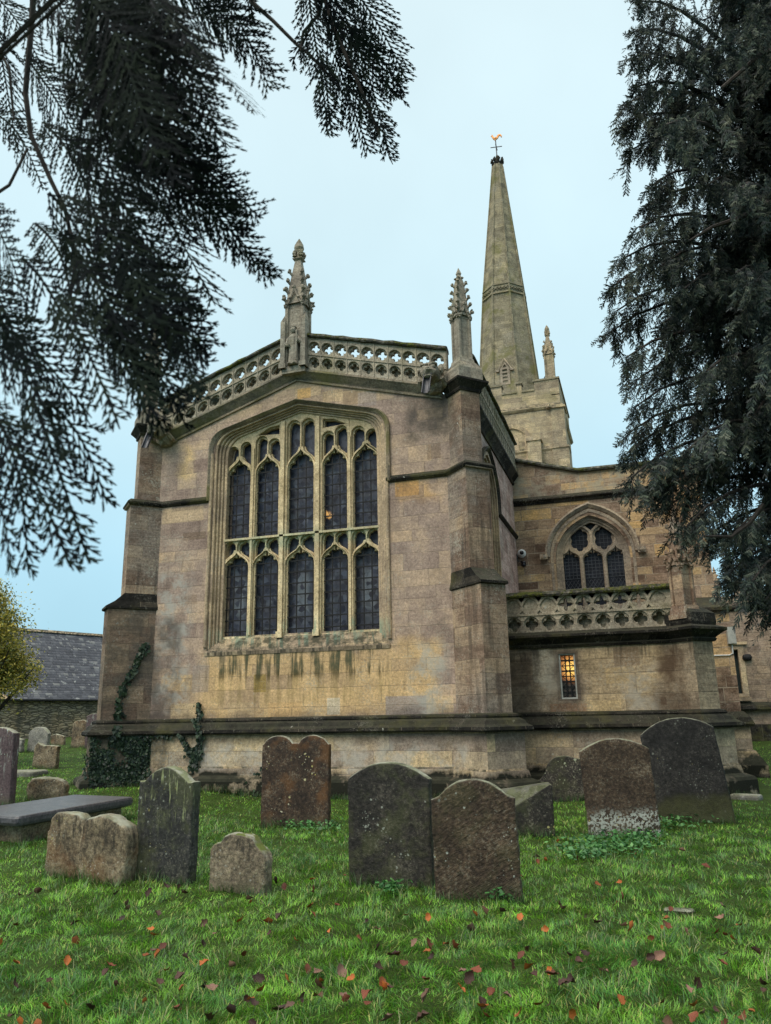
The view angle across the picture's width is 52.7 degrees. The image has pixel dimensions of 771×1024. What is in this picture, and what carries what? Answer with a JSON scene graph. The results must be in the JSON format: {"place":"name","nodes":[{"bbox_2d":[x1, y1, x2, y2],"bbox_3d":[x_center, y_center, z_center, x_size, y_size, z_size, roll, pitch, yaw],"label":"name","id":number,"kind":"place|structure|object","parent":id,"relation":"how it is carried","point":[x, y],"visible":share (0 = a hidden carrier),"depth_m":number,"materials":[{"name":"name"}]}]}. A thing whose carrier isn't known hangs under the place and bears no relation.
{"place":"outdoors","nodes":[
{"label":"outdoors","id":0,"kind":"place"},
{"bbox_2d":[0,737,770,1023],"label":"ground","id":1,"kind":"structure","parent":0,"point":[765,791],"depth_m":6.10,"materials":[{"name":"plant"}]},
{"bbox_2d":[0,727,19,804],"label":"headstone","id":2,"kind":"object","parent":1,"relation":"on","point":[9,744],"visible":0.84,"depth_m":13.80,"materials":[{"name":"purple stone"}]},
{"bbox_2d":[17,1016,22,1023],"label":"fallen leaf","id":3,"kind":"object","parent":1,"relation":"on","point":[19,1019],"visible":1,"depth_m":4.19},
{"bbox_2d":[19,738,24,752],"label":"headstone","id":4,"kind":"object","parent":1,"relation":"on","point":[21,745],"visible":0.18,"depth_m":30.27,"materials":[{"name":"grey stone"}]},
{"bbox_2d":[0,578,48,713],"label":"tree","id":5,"kind":"object","parent":1,"relation":"on","point":[12,656],"visible":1,"depth_m":24.40,"materials":[{"name":"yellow plant"}]},
{"bbox_2d":[17,769,47,776],"bbox_3d":[-9.787,6.825,20.199,1.900,0.228,0.897,-3,-15,6],"label":"ledger stone","id":6,"kind":"object","parent":1,"relation":"on","point":[31,773],"visible":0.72,"depth_m":19.83,"materials":[{"name":"stone"}]},
{"bbox_2d":[33,1018,41,1023],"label":"fallen leaf","id":7,"kind":"object","parent":1,"relation":"on","point":[37,1021],"visible":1,"depth_m":4.17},
{"bbox_2d":[34,887,41,893],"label":"fallen leaf","id":8,"kind":"object","parent":1,"relation":"on","point":[38,889],"visible":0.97,"depth_m":7.40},
{"bbox_2d":[26,727,50,751],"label":"headstone","id":9,"kind":"object","parent":1,"relation":"on","point":[36,735],"visible":0.62,"depth_m":30.53,"materials":[{"name":"grey stone"}]},
{"bbox_2d":[42,1002,50,1008],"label":"fallen leaf","id":10,"kind":"object","parent":1,"relation":"on","point":[46,1004],"visible":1,"depth_m":4.37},
{"bbox_2d":[32,743,60,768],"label":"headstone","id":11,"kind":"object","parent":1,"relation":"on","point":[45,756],"visible":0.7,"depth_m":22.50,"materials":[{"name":"beige stone"}]},
{"bbox_2d":[27,777,68,800],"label":"headstone","id":12,"kind":"object","parent":1,"relation":"on","point":[45,787],"visible":0.49,"depth_m":14.49,"materials":[{"name":"beige stone"}]},
{"bbox_2d":[0,628,102,738],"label":"barn","id":13,"kind":"structure","parent":1,"relation":"on","point":[63,699],"depth_m":46.28,"materials":[{"name":"stone"}]},
{"bbox_2d":[51,734,65,744],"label":"headstone","id":14,"kind":"object","parent":1,"relation":"on","point":[57,739],"visible":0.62,"depth_m":35.81,"materials":[{"name":"beige stone"}]},
{"bbox_2d":[0,795,132,842],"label":"chest tomb","id":15,"kind":"object","parent":1,"relation":"on","point":[27,819],"visible":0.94,"depth_m":11.34,"materials":[{"name":"grey stone"}]},
{"bbox_2d":[44,811,90,878],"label":"headstone","id":16,"kind":"object","parent":1,"relation":"on","point":[64,842],"visible":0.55,"depth_m":8.41,"materials":[{"name":"beige stone"}]},
{"bbox_2d":[64,955,71,964],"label":"fallen leaf","id":17,"kind":"object","parent":1,"relation":"on","point":[67,959],"visible":1,"depth_m":5.20,"materials":[{"name":"plant"}]},
{"bbox_2d":[72,935,79,943],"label":"fallen leaf","id":18,"kind":"object","parent":1,"relation":"on","point":[75,939],"visible":0.93,"depth_m":5.75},
{"bbox_2d":[71,720,85,747],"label":"headstone","id":19,"kind":"object","parent":1,"relation":"on","point":[78,738],"visible":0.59,"depth_m":33.47,"materials":[{"name":"beige stone"}]},
{"bbox_2d":[86,1003,94,1009],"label":"fallen leaf","id":20,"kind":"object","parent":1,"relation":"on","point":[90,1006],"visible":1,"depth_m":4.38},
{"bbox_2d":[84,714,96,747],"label":"headstone","id":21,"kind":"object","parent":1,"relation":"on","point":[91,718],"visible":0.2,"depth_m":32.80,"materials":[{"name":"grey stone"}]},
{"bbox_2d":[101,968,108,975],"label":"fallen leaf","id":22,"kind":"object","parent":1,"relation":"on","point":[104,971],"visible":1,"depth_m":4.94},
{"bbox_2d":[78,813,138,884],"bbox_3d":[-2.881,3.644,8.084,0.656,0.959,0.217,-6,-15,25],"label":"headstone","id":23,"kind":"object","parent":1,"relation":"on","point":[109,845],"visible":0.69,"depth_m":8.02,"materials":[{"name":"beige stone"}]},
{"bbox_2d":[145,887,151,896],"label":"fallen leaf","id":24,"kind":"object","parent":1,"relation":"on","point":[148,892],"visible":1,"depth_m":7.17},
{"bbox_2d":[156,978,163,983],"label":"fallen leaf","id":25,"kind":"object","parent":1,"relation":"on","point":[160,981],"visible":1,"depth_m":4.78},
{"bbox_2d":[159,942,166,949],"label":"fallen leaf","id":26,"kind":"object","parent":1,"relation":"on","point":[162,945],"visible":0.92,"depth_m":5.47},
{"bbox_2d":[135,766,200,884],"bbox_3d":[-2.254,3.363,8.033,0.695,1.412,0.161,-6,-16,21],"label":"headstone","id":27,"kind":"object","parent":1,"relation":"on","point":[168,813],"visible":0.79,"depth_m":7.98,"materials":[{"name":"grey stone"}]},
{"bbox_2d":[175,971,184,978],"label":"fallen leaf","id":28,"kind":"object","parent":1,"relation":"on","point":[179,975],"visible":1,"depth_m":4.89,"materials":[{"name":"plant"}]},
{"bbox_2d":[201,918,207,926],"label":"fallen leaf","id":29,"kind":"object","parent":1,"relation":"on","point":[203,922],"visible":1,"depth_m":6.11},
{"bbox_2d":[0,0,416,580],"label":"conifer","id":30,"kind":"object","parent":1,"relation":"on","point":[116,58],"visible":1,"depth_m":1.59,"materials":[{"name":"green plant"}]},
{"bbox_2d":[204,1012,214,1020],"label":"fallen leaf","id":31,"kind":"object","parent":1,"relation":"on","point":[209,1016],"visible":1,"depth_m":4.15,"materials":[{"name":"plant"}]},
{"bbox_2d":[205,983,217,990],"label":"fallen leaf","id":32,"kind":"object","parent":1,"relation":"on","point":[214,987],"visible":1,"depth_m":4.66,"materials":[{"name":"plant"}]},
{"bbox_2d":[226,1004,235,1013],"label":"fallen leaf","id":33,"kind":"object","parent":1,"relation":"on","point":[230,1008],"visible":1,"depth_m":4.26,"materials":[{"name":"plant"}]},
{"bbox_2d":[228,960,235,966],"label":"fallen leaf","id":34,"kind":"object","parent":1,"relation":"on","point":[231,964],"visible":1,"depth_m":5.09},
{"bbox_2d":[208,831,272,896],"bbox_3d":[-1.394,3.529,7.496,0.624,0.832,0.176,-5,-15,17],"label":"headstone","id":35,"kind":"object","parent":1,"relation":"on","point":[241,860],"visible":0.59,"depth_m":7.46,"materials":[{"name":"beige stone"}]},
{"bbox_2d":[248,1018,256,1023],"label":"fallen leaf","id":36,"kind":"object","parent":1,"relation":"on","point":[252,1021],"visible":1,"depth_m":4.08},
{"bbox_2d":[250,998,258,1005],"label":"fallen leaf","id":37,"kind":"object","parent":1,"relation":"on","point":[253,1001],"visible":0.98,"depth_m":4.36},
{"bbox_2d":[252,972,264,982],"bbox_3d":[-0.782,2.878,4.811,0.086,0.065,0.024,5,-52,12],"label":"fallen leaf","id":38,"kind":"object","parent":1,"relation":"on","point":[259,977],"visible":1,"depth_m":4.82,"materials":[{"name":"plant"}]},
{"bbox_2d":[263,917,272,923],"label":"fallen leaf","id":39,"kind":"object","parent":1,"relation":"on","point":[266,920],"visible":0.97,"depth_m":6.16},
{"bbox_2d":[272,1004,285,1010],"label":"fallen leaf","id":40,"kind":"object","parent":1,"relation":"on","point":[279,1007],"visible":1,"depth_m":4.24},
{"bbox_2d":[283,1001,294,1008],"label":"fallen leaf","id":41,"kind":"object","parent":1,"relation":"on","point":[289,1004],"visible":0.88,"depth_m":4.32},
{"bbox_2d":[260,735,330,827],"bbox_3d":[-1.367,4.254,11.881,1.096,1.633,0.132,-4,-16,11],"label":"headstone","id":42,"kind":"object","parent":1,"relation":"on","point":[296,782],"visible":0.82,"depth_m":11.86,"materials":[{"name":"brown stone"}]},
{"bbox_2d":[300,992,304,1002],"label":"fallen leaf","id":43,"kind":"object","parent":1,"relation":"on","point":[301,997],"visible":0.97,"depth_m":4.46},
{"bbox_2d":[304,963,310,973],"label":"fallen leaf","id":44,"kind":"object","parent":1,"relation":"on","point":[307,967],"visible":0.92,"depth_m":4.98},
{"bbox_2d":[315,977,323,988],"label":"fallen leaf","id":45,"kind":"object","parent":1,"relation":"on","point":[318,983],"visible":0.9,"depth_m":4.64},
{"bbox_2d":[337,963,346,976],"bbox_3d":[-0.273,2.888,4.902,0.069,0.091,0.025,-2,-54,-32],"label":"fallen leaf","id":46,"kind":"object","parent":1,"relation":"on","point":[342,970],"visible":0.9,"depth_m":4.91,"materials":[{"name":"plant"}]},
{"bbox_2d":[342,993,349,1001],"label":"fallen leaf","id":47,"kind":"object","parent":1,"relation":"on","point":[346,996],"visible":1,"depth_m":4.45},
{"bbox_2d":[346,974,354,980],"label":"fallen leaf","id":48,"kind":"object","parent":1,"relation":"on","point":[351,977],"visible":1,"depth_m":4.77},
{"bbox_2d":[361,989,372,999],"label":"fallen leaf","id":49,"kind":"object","parent":1,"relation":"on","point":[364,993],"visible":1,"depth_m":4.51,"materials":[{"name":"plant"}]},
{"bbox_2d":[374,962,382,968],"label":"fallen leaf","id":50,"kind":"object","parent":1,"relation":"on","point":[378,965],"visible":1,"depth_m":5.00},
{"bbox_2d":[379,976,388,987],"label":"fallen leaf","id":51,"kind":"object","parent":1,"relation":"on","point":[381,978],"visible":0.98,"depth_m":4.68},
{"bbox_2d":[382,980,386,989],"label":"fallen leaf","id":52,"kind":"object","parent":51,"relation":"on","point":[384,984],"visible":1,"depth_m":4.64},
{"bbox_2d":[380,1013,394,1021],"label":"fallen leaf","id":53,"kind":"object","parent":1,"relation":"on","point":[387,1016],"visible":1,"depth_m":4.14,"materials":[{"name":"plant"}]},
{"bbox_2d":[348,762,434,887],"bbox_3d":[0.049,3.207,7.628,0.871,1.452,0.120,-7,-16,20],"label":"headstone","id":54,"kind":"object","parent":1,"relation":"on","point":[390,834],"visible":0.71,"depth_m":7.61,"materials":[{"name":"black stone"}]},
{"bbox_2d":[400,960,407,965],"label":"fallen leaf","id":55,"kind":"object","parent":1,"relation":"on","point":[403,962],"visible":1,"depth_m":5.06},
{"bbox_2d":[73,134,770,798],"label":"church","id":56,"kind":"structure","parent":1,"relation":"on","point":[325,544],"depth_m":17.82,"materials":[{"name":"stone"}]},
{"bbox_2d":[81,735,172,788],"bbox_3d":[-5.765,5.663,17.195,2.047,1.482,0.717,0,-15,-5],"label":"ivy","id":57,"kind":"object","parent":56,"relation":"attached to","point":[139,749],"visible":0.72,"depth_m":17.22,"materials":[{"name":"green plant"}]},
{"bbox_2d":[111,642,150,739],"bbox_3d":[-5.863,4.061,17.829,0.386,2.180,0.840,-13,-19,39],"label":"ivy","id":58,"kind":"object","parent":56,"relation":"attached to","point":[118,714],"visible":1,"depth_m":17.80,"materials":[{"name":"green plant"}]},
{"bbox_2d":[176,702,205,772],"bbox_3d":[-4.286,5.015,17.320,0.704,1.537,0.326,-6,-15,17],"label":"ivy","id":59,"kind":"object","parent":56,"relation":"attached to","point":[193,754],"visible":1,"depth_m":17.20,"materials":[{"name":"green plant"}]},
{"bbox_2d":[245,767,261,791],"bbox_3d":[-2.472,5.583,16.433,1.024,0.810,0.283,-6,-15,17],"label":"ivy","id":60,"kind":"object","parent":56,"relation":"attached to","point":[257,773],"visible":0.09,"depth_m":16.44,"materials":[{"name":"green plant"}]},
{"bbox_2d":[203,399,391,655],"bbox_3d":[-2.019,0.249,18.193,4.660,6.011,0.600,-6,-15,17],"label":"window","id":61,"kind":"structure","parent":56,"relation":"in","point":[309,560],"depth_m":18.27,"materials":[{"name":"stone"}]},
{"bbox_2d":[482,446,501,576],"bbox_3d":[2.498,1.067,19.205,0.460,5.620,2.600,-6,-15,17],"label":"window","id":62,"kind":"structure","parent":56,"relation":"in","point":[487,456],"depth_m":20.34,"materials":[{"name":"stone"}]},
{"bbox_2d":[516,554,525,566],"bbox_3d":[4.035,1.444,23.144,0.278,0.412,0.175,-6,-15,17],"label":"security camera","id":63,"kind":"object","parent":56,"relation":"attached to","point":[523,563],"visible":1,"depth_m":23.04,"materials":[{"name":"black plastic"}]},
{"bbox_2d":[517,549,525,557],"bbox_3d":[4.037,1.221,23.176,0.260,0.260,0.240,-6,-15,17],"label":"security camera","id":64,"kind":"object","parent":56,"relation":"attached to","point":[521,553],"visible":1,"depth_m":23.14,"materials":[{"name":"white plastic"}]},
{"bbox_2d":[558,653,577,698],"bbox_3d":[3.889,3.498,16.566,0.420,1.030,0.120,-6,-15,17],"label":"window","id":65,"kind":"structure","parent":56,"relation":"in","point":[568,681],"depth_m":16.58,"materials":[{"name":"yellow glass"}]},
{"bbox_2d":[540,502,645,610],"bbox_3d":[6.042,1.401,22.700,2.980,3.420,0.615,-6,-15,17],"label":"window","id":66,"kind":"structure","parent":56,"relation":"in","point":[592,553],"depth_m":22.91,"materials":[{"name":"stone"}]},
{"bbox_2d":[714,627,736,655],"bbox_3d":[8.452,3.307,19.853,0.920,0.716,0.126,-6,-15,17],"label":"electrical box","id":67,"kind":"object","parent":56,"relation":"attached to","point":[731,638],"visible":0.81,"depth_m":19.74,"materials":[{"name":"grey plastic"}]},
{"bbox_2d":[733,650,741,693],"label":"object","id":68,"kind":"structure","parent":56,"relation":"in","point":[735,651],"depth_m":33.19,"materials":[{"name":"black paint"}]},
{"bbox_2d":[742,654,751,660],"bbox_3d":[15.241,6.133,32.841,0.377,0.301,0.265,-6,-15,17],"label":"bulkhead lamp","id":69,"kind":"object","parent":56,"relation":"attached to","point":[746,657],"visible":1,"depth_m":32.75,"materials":[{"name":"black metal"}]},
{"bbox_2d":[416,1010,429,1021],"bbox_3d":[0.192,2.694,4.172,0.086,0.032,0.063,-31,-15,-3],"label":"fallen leaf","id":70,"kind":"object","parent":1,"relation":"on","point":[422,1014],"visible":1,"depth_m":4.16,"materials":[{"name":"plant"}]},
{"bbox_2d":[421,988,428,1002],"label":"fallen leaf","id":71,"kind":"object","parent":1,"relation":"on","point":[424,994],"visible":1,"depth_m":4.48,"materials":[{"name":"plant"}]},
{"bbox_2d":[425,912,430,920],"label":"fallen leaf","id":72,"kind":"object","parent":1,"relation":"on","point":[428,917],"visible":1,"depth_m":6.19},
{"bbox_2d":[427,937,432,949],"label":"fallen leaf","id":73,"kind":"object","parent":1,"relation":"on","point":[429,944],"visible":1,"depth_m":5.53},
{"bbox_2d":[452,940,458,949],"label":"fallen leaf","id":74,"kind":"object","parent":1,"relation":"on","point":[455,944],"visible":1,"depth_m":5.46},
{"bbox_2d":[464,970,473,983],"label":"fallen leaf","id":75,"kind":"object","parent":1,"relation":"on","point":[469,977],"visible":1,"depth_m":4.74,"materials":[{"name":"plant"}]},
{"bbox_2d":[466,922,474,930],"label":"fallen leaf","id":76,"kind":"object","parent":1,"relation":"on","point":[470,926],"visible":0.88,"depth_m":5.88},
{"bbox_2d":[470,965,481,972],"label":"fallen leaf","id":77,"kind":"object","parent":1,"relation":"on","point":[477,969],"visible":0.95,"depth_m":4.89,"materials":[{"name":"plant"}]},
{"bbox_2d":[431,779,522,902],"bbox_3d":[0.821,3.103,7.027,0.782,1.320,0.110,-6,-15,12],"label":"headstone","id":78,"kind":"object","parent":1,"relation":"on","point":[475,834],"visible":0.78,"depth_m":7.01,"materials":[{"name":"brown stone"}]},
{"bbox_2d":[479,995,486,1010],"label":"fallen leaf","id":79,"kind":"object","parent":1,"relation":"on","point":[482,1000],"visible":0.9,"depth_m":4.36,"materials":[{"name":"plant"}]},
{"bbox_2d":[487,987,494,994],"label":"fallen leaf","id":80,"kind":"object","parent":1,"relation":"on","point":[491,990],"visible":1,"depth_m":4.52,"materials":[{"name":"plant"}]},
{"bbox_2d":[277,814,723,898],"bbox_3d":[1.468,4.027,9.423,6.644,0.176,5.577,-1,-15,2],"label":"ground ivy","id":81,"kind":"object","parent":1,"relation":"on","point":[599,846],"visible":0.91,"depth_m":9.36,"materials":[{"name":"green plant"}]},
{"bbox_2d":[517,912,523,919],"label":"fallen leaf","id":82,"kind":"object","parent":1,"relation":"on","point":[520,916],"visible":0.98,"depth_m":6.14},
{"bbox_2d":[517,951,524,958],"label":"fallen leaf","id":83,"kind":"object","parent":1,"relation":"on","point":[520,954],"visible":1,"depth_m":5.17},
{"bbox_2d":[501,782,554,837],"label":"headstone","id":84,"kind":"object","parent":1,"relation":"on","point":[534,807],"visible":0.44,"depth_m":10.47,"materials":[{"name":"stone"}]},
{"bbox_2d":[524,963,532,968],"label":"fallen leaf","id":85,"kind":"object","parent":1,"relation":"on","point":[527,966],"visible":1,"depth_m":4.91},
{"bbox_2d":[541,925,548,931],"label":"fallen leaf","id":86,"kind":"object","parent":1,"relation":"on","point":[545,928],"visible":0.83,"depth_m":5.78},
{"bbox_2d":[544,969,558,974],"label":"fallen leaf","id":87,"kind":"object","parent":1,"relation":"on","point":[552,972],"visible":1,"depth_m":4.74,"materials":[{"name":"plant"}]},
{"bbox_2d":[538,755,584,801],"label":"headstone","id":88,"kind":"object","parent":1,"relation":"on","point":[562,776],"visible":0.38,"depth_m":14.61,"materials":[{"name":"stone"}]},
{"bbox_2d":[558,977,568,985],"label":"fallen leaf","id":89,"kind":"object","parent":1,"relation":"on","point":[564,980],"visible":1,"depth_m":4.61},
{"bbox_2d":[565,973,572,983],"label":"fallen leaf","id":90,"kind":"object","parent":1,"relation":"on","point":[569,976],"visible":0.97,"depth_m":4.64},
{"bbox_2d":[569,1008,576,1019],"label":"fallen leaf","id":91,"kind":"object","parent":1,"relation":"on","point":[572,1013],"visible":1,"depth_m":4.16,"materials":[{"name":"plant"}]},
{"bbox_2d":[575,956,582,962],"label":"fallen leaf","id":92,"kind":"object","parent":1,"relation":"on","point":[578,959],"visible":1,"depth_m":4.98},
{"bbox_2d":[580,949,589,955],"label":"fallen leaf","id":93,"kind":"object","parent":1,"relation":"on","point":[585,952],"visible":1,"depth_m":5.14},
{"bbox_2d":[579,739,661,836],"bbox_3d":[3.145,3.842,10.440,0.934,1.553,0.111,-6,-15,9],"label":"headstone","id":94,"kind":"object","parent":1,"relation":"on","point":[618,786],"visible":0.75,"depth_m":10.43,"materials":[{"name":"brown stone"}]},
{"bbox_2d":[617,994,625,1004],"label":"fallen leaf","id":95,"kind":"object","parent":1,"relation":"on","point":[621,999],"visible":1,"depth_m":4.33,"materials":[{"name":"plant"}]},
{"bbox_2d":[628,920,633,930],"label":"fallen leaf","id":96,"kind":"object","parent":1,"relation":"on","point":[631,923],"visible":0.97,"depth_m":5.84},
{"bbox_2d":[630,959,637,966],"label":"fallen leaf","id":97,"kind":"object","parent":1,"relation":"on","point":[634,962],"visible":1,"depth_m":4.89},
{"bbox_2d":[645,953,654,960],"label":"fallen leaf","id":98,"kind":"object","parent":1,"relation":"on","point":[650,956],"visible":1,"depth_m":5.03,"materials":[{"name":"plant"}]},
{"bbox_2d":[654,950,664,960],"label":"fallen leaf","id":99,"kind":"object","parent":1,"relation":"on","point":[659,955],"visible":1,"depth_m":5.04,"materials":[{"name":"plant"}]},
{"bbox_2d":[662,1014,672,1023],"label":"fallen leaf","id":100,"kind":"object","parent":1,"relation":"on","point":[667,1019],"visible":1,"depth_m":4.02,"materials":[{"name":"plant"}]},
{"bbox_2d":[663,920,672,927],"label":"fallen leaf","id":101,"kind":"object","parent":1,"relation":"on","point":[667,924],"visible":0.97,"depth_m":5.85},
{"bbox_2d":[664,907,695,913],"bbox_3d":[2.410,3.312,6.376,0.243,0.137,0.100,-5,-15,13],"label":"flat marker","id":102,"kind":"object","parent":1,"relation":"on","point":[677,910],"visible":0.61,"depth_m":6.36,"materials":[{"name":"grey stone"}]},
{"bbox_2d":[591,0,770,647],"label":"conifer","id":103,"kind":"object","parent":1,"relation":"on","point":[724,296],"visible":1,"depth_m":10.19,"materials":[{"name":"green plant"}]},
{"bbox_2d":[640,717,735,822],"bbox_3d":[4.548,4.029,11.747,1.096,1.803,0.140,-14,-20,21],"label":"headstone","id":104,"kind":"object","parent":1,"relation":"on","point":[689,778],"visible":0.67,"depth_m":11.72,"materials":[{"name":"black stone"}]},
{"bbox_2d":[688,1011,698,1022],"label":"fallen leaf","id":105,"kind":"object","parent":1,"relation":"on","point":[692,1016],"visible":0.98,"depth_m":4.10,"materials":[{"name":"plant"}]},
{"bbox_2d":[694,976,702,988],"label":"fallen leaf","id":106,"kind":"object","parent":1,"relation":"on","point":[697,980],"visible":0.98,"depth_m":4.62,"materials":[{"name":"plant"}]},
{"bbox_2d":[734,1010,746,1019],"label":"fallen leaf","id":107,"kind":"object","parent":1,"relation":"on","point":[744,1015],"visible":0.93,"depth_m":4.08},
{"bbox_2d":[730,793,762,800],"bbox_3d":[6.675,5.321,14.417,0.550,0.200,0.299,-12,-18,36],"label":"kerb stone","id":108,"kind":"object","parent":1,"relation":"on","point":[745,796],"visible":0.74,"depth_m":14.32,"materials":[{"name":"stone"}]},
{"bbox_2d":[750,946,760,954],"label":"fallen leaf","id":109,"kind":"object","parent":1,"relation":"on","point":[756,949],"visible":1,"depth_m":5.16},
{"bbox_2d":[0,0,770,633],"label":"sky","id":110,"kind":"structure","parent":0,"point":[385,244],"materials":[{"name":"blue"}]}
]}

